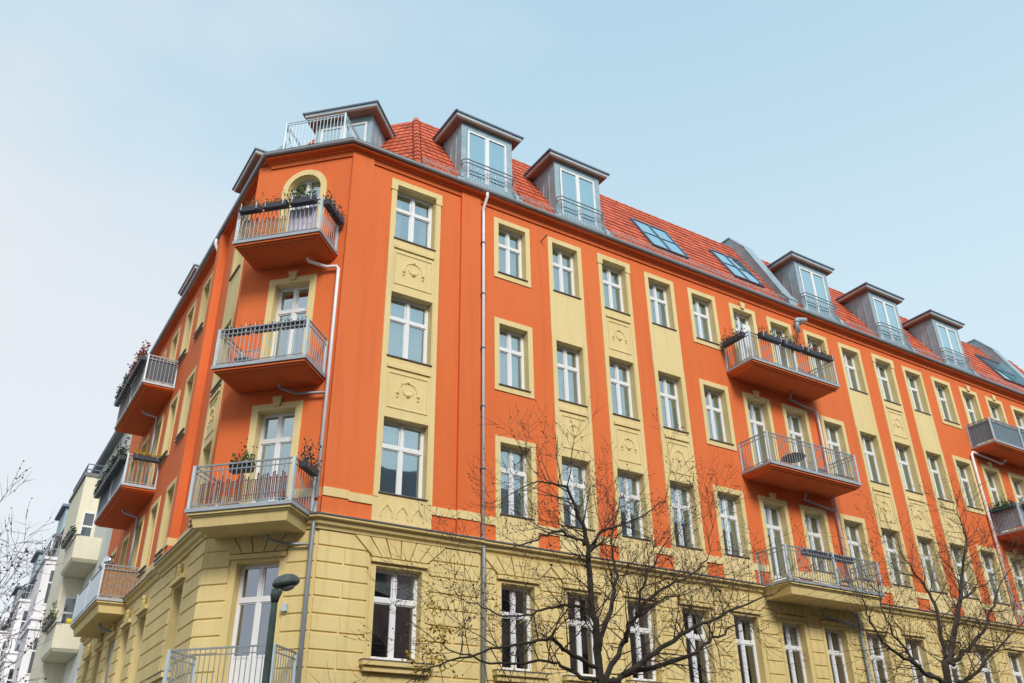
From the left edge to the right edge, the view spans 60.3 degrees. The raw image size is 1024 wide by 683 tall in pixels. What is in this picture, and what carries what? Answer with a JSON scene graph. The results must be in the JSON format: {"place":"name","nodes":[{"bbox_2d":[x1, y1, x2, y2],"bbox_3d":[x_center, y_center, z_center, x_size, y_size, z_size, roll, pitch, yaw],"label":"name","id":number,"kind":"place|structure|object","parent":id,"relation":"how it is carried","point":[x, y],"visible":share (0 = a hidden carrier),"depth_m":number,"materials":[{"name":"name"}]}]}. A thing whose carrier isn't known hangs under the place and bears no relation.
{"place":"outdoors","nodes":[
{"label":"outdoors","id":0,"kind":"place"},
{"bbox_2d":[0,503,69,682],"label":"white building","id":1,"kind":"structure","parent":0,"point":[24,662],"depth_m":50.33,"materials":[{"name":"paint"}]},
{"bbox_2d":[5,668,13,682],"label":"window","id":2,"kind":"structure","parent":1,"relation":"in","point":[10,669],"depth_m":55.06,"materials":[{"name":"white glass"}]},
{"bbox_2d":[16,610,27,639],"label":"window","id":3,"kind":"structure","parent":1,"relation":"in","point":[23,620],"depth_m":56.69,"materials":[{"name":"white glass"}]},
{"bbox_2d":[25,636,38,674],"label":"window","id":4,"kind":"structure","parent":1,"relation":"in","point":[30,662],"depth_m":46.06,"materials":[{"name":"white glass"}]},
{"bbox_2d":[42,569,54,604],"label":"window","id":5,"kind":"structure","parent":1,"relation":"in","point":[50,577],"depth_m":47.79,"materials":[{"name":"white glass"}]},
{"bbox_2d":[28,431,131,682],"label":"cream building","id":6,"kind":"structure","parent":0,"point":[58,655],"depth_m":37.92,"materials":[{"name":"paint"}]},
{"bbox_2d":[41,600,58,632],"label":"flower box","id":7,"kind":"object","parent":6,"relation":"attached to","point":[51,618],"visible":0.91,"depth_m":35.62,"materials":[{"name":"green plant"}]},
{"bbox_2d":[59,597,76,623],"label":"window","id":8,"kind":"structure","parent":6,"relation":"in","point":[68,606],"depth_m":37.97,"materials":[{"name":"grey glass"}]},
{"bbox_2d":[60,523,77,548],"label":"flower box","id":9,"kind":"object","parent":6,"relation":"attached to","point":[70,535],"visible":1,"depth_m":37.41,"materials":[{"name":"grey plastic"}]},
{"bbox_2d":[79,511,95,536],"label":"window","id":10,"kind":"structure","parent":6,"relation":"in","point":[87,524],"depth_m":39.78,"materials":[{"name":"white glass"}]},
{"bbox_2d":[0,0,1023,625],"label":"sky","id":11,"kind":"structure","parent":0,"point":[879,143],"materials":[{"name":"blue"}]},
{"bbox_2d":[70,100,1023,682],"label":"corner building","id":12,"kind":"structure","parent":0,"point":[450,280],"depth_m":26.39,"materials":[{"name":"orange paint"}]},
{"bbox_2d":[93,457,110,498],"bbox_3d":[-14.714,4.833,31.899,0.350,1.164,2.272,16,-33,-28],"label":"flower box","id":13,"kind":"object","parent":12,"relation":"attached to","point":[101,485],"visible":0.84,"depth_m":31.68,"materials":[{"name":"black plastic"}]},
{"bbox_2d":[102,556,115,596],"bbox_3d":[-12.651,7.348,27.521,0.380,1.330,0.374,16,-33,-28],"label":"satellite dish","id":14,"kind":"object","parent":12,"relation":"on","point":[109,560],"visible":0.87,"depth_m":27.63,"materials":[{"name":"metal"}]},
{"bbox_2d":[105,435,129,479],"bbox_3d":[-13.452,3.747,30.205,0.334,1.406,2.429,16,-33,-28],"label":"flower box","id":15,"kind":"object","parent":12,"relation":"attached to","point":[118,458],"visible":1,"depth_m":29.71,"materials":[{"name":"black plastic"}]},
{"bbox_2d":[114,364,130,406],"bbox_3d":[-14.773,1.561,33.697,0.351,1.232,2.292,16,-33,-28],"label":"flower box","id":16,"kind":"object","parent":12,"relation":"attached to","point":[122,392],"visible":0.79,"depth_m":33.39,"materials":[{"name":"grey plastic"}]},
{"bbox_2d":[126,340,150,384],"bbox_3d":[-13.496,0.661,31.891,0.341,1.039,2.402,16,-33,-28],"label":"flower box","id":17,"kind":"object","parent":12,"relation":"attached to","point":[136,367],"visible":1,"depth_m":31.40,"materials":[{"name":"black plastic"}]},
{"bbox_2d":[133,444,160,463],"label":"flower box","id":18,"kind":"object","parent":12,"relation":"attached to","point":[142,456],"visible":1,"depth_m":29.23,"materials":[{"name":"grey plastic"}]},
{"bbox_2d":[147,670,170,682],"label":"base window","id":19,"kind":"structure","parent":12,"relation":"in","point":[157,677],"depth_m":20.58,"materials":[{"name":"beige stone"}]},
{"bbox_2d":[210,378,221,397],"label":"window","id":20,"kind":"structure","parent":12,"relation":"in","point":[217,385],"depth_m":24.56,"materials":[{"name":"white glass"}]},
{"bbox_2d":[226,323,251,336],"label":"flower box","id":21,"kind":"object","parent":12,"relation":"attached to","point":[240,330],"visible":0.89,"depth_m":21.98,"materials":[{"name":"black plastic"}]},
{"bbox_2d":[197,470,287,504],"bbox_3d":[-6.072,3.290,19.871,2.150,0.676,0.021,-7,-29,11],"label":"reed mat","id":22,"kind":"object","parent":12,"relation":"attached to","point":[254,491],"visible":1,"depth_m":19.83,"materials":[{"name":"brown wicker"}]},
{"bbox_2d":[229,438,257,474],"bbox_3d":[-6.179,2.608,20.306,0.612,0.892,0.332,-8,-29,12],"label":"flower box","id":23,"kind":"object","parent":12,"relation":"attached to","point":[246,454],"visible":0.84,"depth_m":20.15,"materials":[{"name":"green plant"}]},
{"bbox_2d":[233,349,258,362],"bbox_3d":[-6.741,0.511,22.291,0.431,0.896,0.490,-7,-29,11],"label":"folding chair","id":24,"kind":"object","parent":12,"relation":"on","point":[243,358],"visible":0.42,"depth_m":22.26,"materials":[{"name":"metal"}]},
{"bbox_2d":[238,192,262,215],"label":"flower box","id":25,"kind":"object","parent":12,"relation":"attached to","point":[257,207],"visible":1,"depth_m":23.55,"materials":[{"name":"black plastic"}]},
{"bbox_2d":[227,563,278,682],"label":"balcony door","id":26,"kind":"structure","parent":12,"relation":"in","point":[260,599],"depth_m":19.62,"materials":[{"name":"white wood"}]},
{"bbox_2d":[242,213,285,239],"bbox_3d":[-6.584,-3.064,23.474,1.250,0.696,0.021,-7,-29,11],"label":"reed mat","id":27,"kind":"object","parent":12,"relation":"attached to","point":[250,234],"visible":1,"depth_m":23.46,"materials":[{"name":"beige wicker"}]},
{"bbox_2d":[252,316,279,333],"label":"flower box","id":28,"kind":"object","parent":12,"relation":"attached to","point":[265,327],"visible":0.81,"depth_m":21.83,"materials":[{"name":"black plastic"}]},
{"bbox_2d":[252,412,294,502],"bbox_3d":[-5.768,3.027,21.498,0.757,2.730,0.841,16,-33,-28],"label":"balcony door","id":29,"kind":"structure","parent":12,"relation":"in","point":[276,434],"depth_m":21.72,"materials":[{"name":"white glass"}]},
{"bbox_2d":[262,189,289,211],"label":"flower box","id":30,"kind":"object","parent":12,"relation":"attached to","point":[276,205],"visible":1,"depth_m":23.41,"materials":[{"name":"black plastic"}]},
{"bbox_2d":[271,286,308,357],"bbox_3d":[-5.786,-0.209,23.294,0.841,2.770,0.841,16,-33,-28],"label":"balcony door","id":31,"kind":"structure","parent":12,"relation":"in","point":[292,302],"depth_m":23.50,"materials":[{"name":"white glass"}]},
{"bbox_2d":[280,316,306,329],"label":"flower box","id":32,"kind":"object","parent":12,"relation":"attached to","point":[293,323],"visible":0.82,"depth_m":21.71,"materials":[{"name":"black plastic"}]},
{"bbox_2d":[287,206,317,231],"bbox_3d":[-5.553,-3.228,23.366,0.800,0.750,0.048,-7,-29,11],"label":"towel","id":33,"kind":"object","parent":12,"relation":"hanging from","point":[305,217],"visible":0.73,"depth_m":23.37,"materials":[{"name":"fabric"}]},
{"bbox_2d":[288,175,318,207],"bbox_3d":[-5.523,-4.004,23.467,0.810,0.867,0.318,-7,-29,11],"label":"flower box","id":34,"kind":"object","parent":12,"relation":"attached to","point":[301,200],"visible":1,"depth_m":23.29,"materials":[{"name":"black plastic"}]},
{"bbox_2d":[287,180,320,229],"bbox_3d":[-5.840,-3.441,25.062,0.841,2.740,0.841,16,-33,-28],"label":"balcony door","id":35,"kind":"structure","parent":12,"relation":"in","point":[316,182],"depth_m":25.51,"materials":[{"name":"white glass"}]},
{"bbox_2d":[298,438,322,476],"bbox_3d":[-4.635,2.583,20.324,0.313,0.909,0.806,-7,-29,11],"label":"flower box","id":36,"kind":"object","parent":12,"relation":"attached to","point":[308,467],"visible":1,"depth_m":20.13,"materials":[{"name":"black plant"}]},
{"bbox_2d":[323,185,336,213],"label":"flower box","id":37,"kind":"object","parent":12,"relation":"attached to","point":[329,205],"visible":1,"depth_m":23.45,"materials":[{"name":"black plastic"}]},
{"bbox_2d":[332,205,345,225],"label":"flower box","id":38,"kind":"object","parent":12,"relation":"attached to","point":[338,218],"visible":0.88,"depth_m":23.95,"materials":[{"name":"black plastic"}]},
{"bbox_2d":[359,568,433,675],"bbox_3d":[-2.682,6.419,20.301,1.780,2.340,0.645,16,-33,-28],"label":"base window","id":39,"kind":"structure","parent":12,"relation":"in","point":[389,664],"depth_m":20.51,"materials":[{"name":"white wood"}]},
{"bbox_2d":[378,420,427,500],"bbox_3d":[-2.761,2.973,22.225,1.340,2.026,0.365,16,-33,-28],"label":"window","id":40,"kind":"structure","parent":12,"relation":"in","point":[402,444],"depth_m":22.37,"materials":[{"name":"clear glass"}]},
{"bbox_2d":[387,296,432,366],"bbox_3d":[-2.815,-0.303,24.017,1.340,1.996,0.365,16,-33,-28],"label":"window","id":41,"kind":"structure","parent":12,"relation":"in","point":[408,327],"depth_m":24.17,"materials":[{"name":"clear glass"}]},
{"bbox_2d":[394,192,435,250],"bbox_3d":[-2.869,-3.527,25.781,1.340,1.846,0.365,16,-33,-28],"label":"window","id":42,"kind":"structure","parent":12,"relation":"in","point":[413,215],"depth_m":25.96,"materials":[{"name":"clear glass"}]},
{"bbox_2d":[498,229,527,281],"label":"window","id":43,"kind":"structure","parent":12,"relation":"in","point":[510,263],"depth_m":27.53,"materials":[{"name":"white glass"}]},
{"bbox_2d":[499,328,530,391],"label":"window","id":44,"kind":"structure","parent":12,"relation":"in","point":[511,343],"depth_m":25.76,"materials":[{"name":"white glass"}]},
{"bbox_2d":[500,446,533,519],"bbox_3d":[0.047,3.787,23.799,1.070,2.026,0.365,16,-33,-28],"label":"window","id":45,"kind":"structure","parent":12,"relation":"in","point":[509,452],"depth_m":23.96,"materials":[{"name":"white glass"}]},
{"bbox_2d":[492,585,551,682],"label":"base window","id":46,"kind":"structure","parent":12,"relation":"in","point":[515,679],"depth_m":21.66,"materials":[{"name":"white wood"}]},
{"bbox_2d":[552,248,581,298],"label":"window","id":47,"kind":"structure","parent":12,"relation":"in","point":[563,274],"depth_m":28.50,"materials":[{"name":"white glass"}]},
{"bbox_2d":[557,345,587,406],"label":"window","id":48,"kind":"structure","parent":12,"relation":"in","point":[567,359],"depth_m":26.72,"materials":[{"name":"white glass"}]},
{"bbox_2d":[562,460,595,530],"bbox_3d":[1.755,4.283,24.756,1.070,2.026,0.365,16,-33,-28],"label":"window","id":49,"kind":"structure","parent":12,"relation":"in","point":[565,478],"depth_m":25.00,"materials":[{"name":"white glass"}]},
{"bbox_2d":[562,595,609,682],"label":"base window","id":50,"kind":"structure","parent":12,"relation":"in","point":[567,678],"depth_m":22.86,"materials":[{"name":"white glass"}]},
{"bbox_2d":[602,266,630,315],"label":"window","id":51,"kind":"structure","parent":12,"relation":"in","point":[613,298],"depth_m":29.45,"materials":[{"name":"white glass"}]},
{"bbox_2d":[609,360,640,420],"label":"window","id":52,"kind":"structure","parent":12,"relation":"in","point":[619,373],"depth_m":27.67,"materials":[{"name":"white glass"}]},
{"bbox_2d":[618,472,649,540],"bbox_3d":[3.446,4.773,25.704,1.070,2.026,0.365,16,-33,-28],"label":"window","id":53,"kind":"structure","parent":12,"relation":"in","point":[629,484],"depth_m":25.93,"materials":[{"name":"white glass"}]},
{"bbox_2d":[625,602,665,682],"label":"base window","id":54,"kind":"structure","parent":12,"relation":"in","point":[643,626],"depth_m":24.12,"materials":[{"name":"white glass"}]},
{"bbox_2d":[649,282,676,330],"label":"window","id":55,"kind":"structure","parent":12,"relation":"in","point":[658,300],"depth_m":30.41,"materials":[{"name":"white glass"}]},
{"bbox_2d":[658,375,688,432],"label":"window","id":56,"kind":"structure","parent":12,"relation":"in","point":[668,389],"depth_m":28.63,"materials":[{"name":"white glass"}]},
{"bbox_2d":[670,484,702,549],"bbox_3d":[5.138,5.264,26.652,1.070,2.026,0.365,16,-33,-28],"label":"window","id":57,"kind":"structure","parent":12,"relation":"in","point":[682,498],"depth_m":26.85,"materials":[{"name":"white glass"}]},
{"bbox_2d":[683,610,710,682],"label":"base window","id":58,"kind":"structure","parent":12,"relation":"in","point":[696,637],"depth_m":25.00,"materials":[{"name":"white wood"}]},
{"bbox_2d":[692,298,719,344],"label":"window","id":59,"kind":"structure","parent":12,"relation":"in","point":[702,323],"depth_m":31.36,"materials":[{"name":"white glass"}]},
{"bbox_2d":[704,389,734,444],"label":"window","id":60,"kind":"structure","parent":12,"relation":"in","point":[713,406],"depth_m":29.57,"materials":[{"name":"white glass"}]},
{"bbox_2d":[721,319,744,347],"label":"flower box","id":61,"kind":"object","parent":12,"relation":"attached to","point":[733,338],"visible":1,"depth_m":30.44,"materials":[{"name":"black plastic"}]},
{"bbox_2d":[718,494,750,558],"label":"window","id":62,"kind":"structure","parent":12,"relation":"in","point":[734,529],"depth_m":27.78,"materials":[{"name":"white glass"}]},
{"bbox_2d":[733,313,747,361],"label":"balcony door","id":63,"kind":"structure","parent":12,"relation":"in","point":[741,319],"depth_m":32.39,"materials":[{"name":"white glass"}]},
{"bbox_2d":[733,616,760,682],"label":"base window","id":64,"kind":"structure","parent":12,"relation":"in","point":[743,643],"depth_m":25.97,"materials":[{"name":"white plastic"}]},
{"bbox_2d":[741,324,753,357],"bbox_3d":[8.247,0.119,30.687,0.400,1.600,0.048,16,-33,-28],"label":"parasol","id":65,"kind":"object","parent":12,"relation":"hanging from","point":[746,327],"visible":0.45,"depth_m":30.74,"materials":[{"name":"white fabric"}]},
{"bbox_2d":[747,401,768,464],"bbox_3d":[8.388,3.363,30.255,0.990,2.770,0.082,16,-33,-28],"label":"balcony door","id":66,"kind":"structure","parent":12,"relation":"in","point":[755,410],"depth_m":30.53,"materials":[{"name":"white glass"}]},
{"bbox_2d":[757,326,781,344],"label":"flower box","id":67,"kind":"object","parent":12,"relation":"attached to","point":[769,337],"visible":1,"depth_m":30.37,"materials":[{"name":"black plastic"}]},
{"bbox_2d":[763,504,788,580],"bbox_3d":[8.442,6.609,28.479,0.990,2.730,0.082,16,-33,-28],"label":"balcony door","id":68,"kind":"structure","parent":12,"relation":"in","point":[772,516],"depth_m":28.72,"materials":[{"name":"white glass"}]},
{"bbox_2d":[771,326,789,368],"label":"balcony door","id":69,"kind":"structure","parent":12,"relation":"in","point":[773,329],"depth_m":33.22,"materials":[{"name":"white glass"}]},
{"bbox_2d":[780,331,803,351],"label":"flower box","id":70,"kind":"object","parent":12,"relation":"attached to","point":[792,345],"visible":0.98,"depth_m":30.92,"materials":[{"name":"black plastic"}]},
{"bbox_2d":[781,452,805,466],"bbox_3d":[9.456,4.192,29.481,0.800,0.758,0.759,16,-33,-28],"label":"round table","id":71,"kind":"object","parent":12,"relation":"on","point":[793,461],"visible":0.56,"depth_m":29.58,"materials":[{"name":"metal"}]},
{"bbox_2d":[782,623,806,682],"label":"base window","id":72,"kind":"structure","parent":12,"relation":"in","point":[792,644],"depth_m":27.08,"materials":[{"name":"white glass"}]},
{"bbox_2d":[786,413,808,469],"bbox_3d":[10.020,3.837,31.170,0.990,2.770,0.082,16,-33,-28],"label":"balcony door","id":73,"kind":"structure","parent":12,"relation":"in","point":[794,424],"depth_m":31.57,"materials":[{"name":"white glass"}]},
{"bbox_2d":[801,545,828,559],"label":"flower box","id":74,"kind":"object","parent":12,"relation":"attached to","point":[809,555],"visible":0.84,"depth_m":27.27,"materials":[{"name":"black plastic"}]},
{"bbox_2d":[807,339,825,378],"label":"window","id":75,"kind":"structure","parent":12,"relation":"in","point":[814,344],"depth_m":34.23,"materials":[{"name":"white glass"}]},
{"bbox_2d":[802,339,833,362],"bbox_3d":[10.954,0.307,31.684,1.502,0.609,0.300,16,-33,-28],"label":"flower box","id":76,"kind":"object","parent":12,"relation":"attached to","point":[821,355],"visible":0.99,"depth_m":31.55,"materials":[{"name":"black plastic"}]},
{"bbox_2d":[804,513,833,573],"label":"window","id":77,"kind":"structure","parent":12,"relation":"in","point":[817,537],"depth_m":29.76,"materials":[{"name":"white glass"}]},
{"bbox_2d":[825,629,848,682],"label":"base window","id":78,"kind":"structure","parent":12,"relation":"in","point":[832,653],"depth_m":27.93,"materials":[{"name":"white plastic"}]},
{"bbox_2d":[824,424,852,478],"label":"window","id":79,"kind":"structure","parent":12,"relation":"in","point":[831,432],"depth_m":32.50,"materials":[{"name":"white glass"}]},
{"bbox_2d":[827,550,854,563],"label":"flower box","id":80,"kind":"object","parent":12,"relation":"attached to","point":[853,560],"visible":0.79,"depth_m":27.89,"materials":[{"name":"black plastic"}]},
{"bbox_2d":[842,352,867,393],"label":"window","id":81,"kind":"structure","parent":12,"relation":"in","point":[848,359],"depth_m":35.15,"materials":[{"name":"white glass"}]},
{"bbox_2d":[844,522,874,581],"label":"window","id":82,"kind":"structure","parent":12,"relation":"in","point":[851,534],"depth_m":30.72,"materials":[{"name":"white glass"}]},
{"bbox_2d":[861,435,889,485],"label":"window","id":83,"kind":"structure","parent":12,"relation":"in","point":[868,448],"depth_m":33.37,"materials":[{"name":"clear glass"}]},
{"bbox_2d":[866,634,888,682],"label":"base window","id":84,"kind":"structure","parent":12,"relation":"in","point":[870,644],"depth_m":28.88,"materials":[{"name":"white plastic"}]},
{"bbox_2d":[875,363,900,404],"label":"window","id":85,"kind":"structure","parent":12,"relation":"in","point":[884,383],"depth_m":36.11,"materials":[{"name":"clear glass"}]},
{"bbox_2d":[881,530,912,587],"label":"window","id":86,"kind":"structure","parent":12,"relation":"in","point":[889,551],"depth_m":31.57,"materials":[{"name":"white glass"}]},
{"bbox_2d":[895,445,923,494],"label":"window","id":87,"kind":"structure","parent":12,"relation":"in","point":[906,474],"depth_m":34.34,"materials":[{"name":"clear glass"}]},
{"bbox_2d":[906,640,925,682],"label":"base window","id":88,"kind":"structure","parent":12,"relation":"in","point":[908,645],"depth_m":29.97,"materials":[{"name":"white plastic"}]},
{"bbox_2d":[906,375,930,414],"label":"window","id":89,"kind":"structure","parent":12,"relation":"in","point":[911,380],"depth_m":37.05,"materials":[{"name":"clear glass"}]},
{"bbox_2d":[917,539,946,593],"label":"window","id":90,"kind":"structure","parent":12,"relation":"in","point":[923,543],"depth_m":32.56,"materials":[{"name":"clear glass"}]},
{"bbox_2d":[926,454,954,502],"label":"window","id":91,"kind":"structure","parent":12,"relation":"in","point":[932,462],"depth_m":35.27,"materials":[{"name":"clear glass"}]},
{"bbox_2d":[935,385,959,424],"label":"window","id":92,"kind":"structure","parent":12,"relation":"in","point":[941,396],"depth_m":37.97,"materials":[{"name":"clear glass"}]},
{"bbox_2d":[945,645,960,682],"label":"base window","id":93,"kind":"structure","parent":12,"relation":"in","point":[959,678],"depth_m":30.82,"materials":[{"name":"white glass"}]},
{"bbox_2d":[950,546,980,599],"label":"window","id":94,"kind":"structure","parent":12,"relation":"in","point":[955,556],"depth_m":33.53,"materials":[{"name":"clear glass"}]},
{"bbox_2d":[956,463,982,509],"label":"window","id":95,"kind":"structure","parent":12,"relation":"in","point":[963,476],"depth_m":36.23,"materials":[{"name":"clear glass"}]},
{"bbox_2d":[963,395,981,444],"bbox_3d":[20.047,3.558,38.572,0.990,2.670,0.082,16,-33,-28],"label":"balcony door","id":96,"kind":"structure","parent":12,"relation":"in","point":[967,400],"depth_m":39.01,"materials":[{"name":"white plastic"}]},
{"bbox_2d":[976,649,993,682],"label":"base window","id":97,"kind":"structure","parent":12,"relation":"in","point":[984,669],"depth_m":31.78,"materials":[{"name":"white glass"}]},
{"bbox_2d":[989,404,999,422],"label":"balcony door","id":98,"kind":"structure","parent":12,"relation":"in","point":[993,409],"depth_m":40.10,"materials":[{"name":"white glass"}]},
{"bbox_2d":[980,552,1010,604],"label":"window","id":99,"kind":"structure","parent":12,"relation":"in","point":[998,598],"depth_m":34.42,"materials":[{"name":"clear glass"}]},
{"bbox_2d":[985,472,1008,532],"bbox_3d":[20.100,6.760,36.820,0.990,2.770,0.082,16,-33,-28],"label":"balcony door","id":100,"kind":"structure","parent":12,"relation":"in","point":[992,486],"depth_m":37.25,"materials":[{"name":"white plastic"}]},
{"bbox_2d":[988,491,1014,512],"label":"flower box","id":101,"kind":"object","parent":12,"relation":"attached to","point":[1005,505],"visible":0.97,"depth_m":35.37,"materials":[{"name":"green plastic"}]},
{"bbox_2d":[1008,653,1023,682],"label":"base window","id":102,"kind":"structure","parent":12,"relation":"in","point":[1016,674],"depth_m":32.85,"materials":[{"name":"white glass"}]},
{"bbox_2d":[1010,559,1023,605],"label":"window","id":103,"kind":"structure","parent":12,"relation":"in","point":[1021,581],"depth_m":35.47,"materials":[{"name":"white glass"}]},
{"bbox_2d":[1012,480,1023,505],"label":"balcony door","id":104,"kind":"structure","parent":12,"relation":"in","point":[1015,483],"depth_m":38.31,"materials":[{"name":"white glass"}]},
{"bbox_2d":[1014,413,1023,430],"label":"window","id":105,"kind":"structure","parent":12,"relation":"in","point":[1018,418],"depth_m":41.05,"materials":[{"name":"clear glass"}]},
{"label":"pavement","id":106,"kind":"structure","parent":0,"visible":0},
{"bbox_2d":[0,460,66,682],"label":"bare tree","id":107,"kind":"object","parent":106,"relation":"on","point":[10,578],"visible":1,"depth_m":12.92,"materials":[{"name":"brown plant"}]},
{"bbox_2d":[262,574,299,682],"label":"street lamp","id":108,"kind":"object","parent":106,"relation":"on","point":[286,582],"visible":1,"depth_m":12.86,"materials":[{"name":"metal"}]},
{"bbox_2d":[311,398,828,682],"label":"bare tree","id":109,"kind":"object","parent":106,"relation":"on","point":[598,643],"visible":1,"depth_m":14.32,"materials":[{"name":"brown plant"}]},
{"bbox_2d":[784,464,1023,682],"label":"bare tree","id":110,"kind":"object","parent":106,"relation":"on","point":[949,658],"visible":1,"depth_m":20.71,"materials":[{"name":"brown plant"}]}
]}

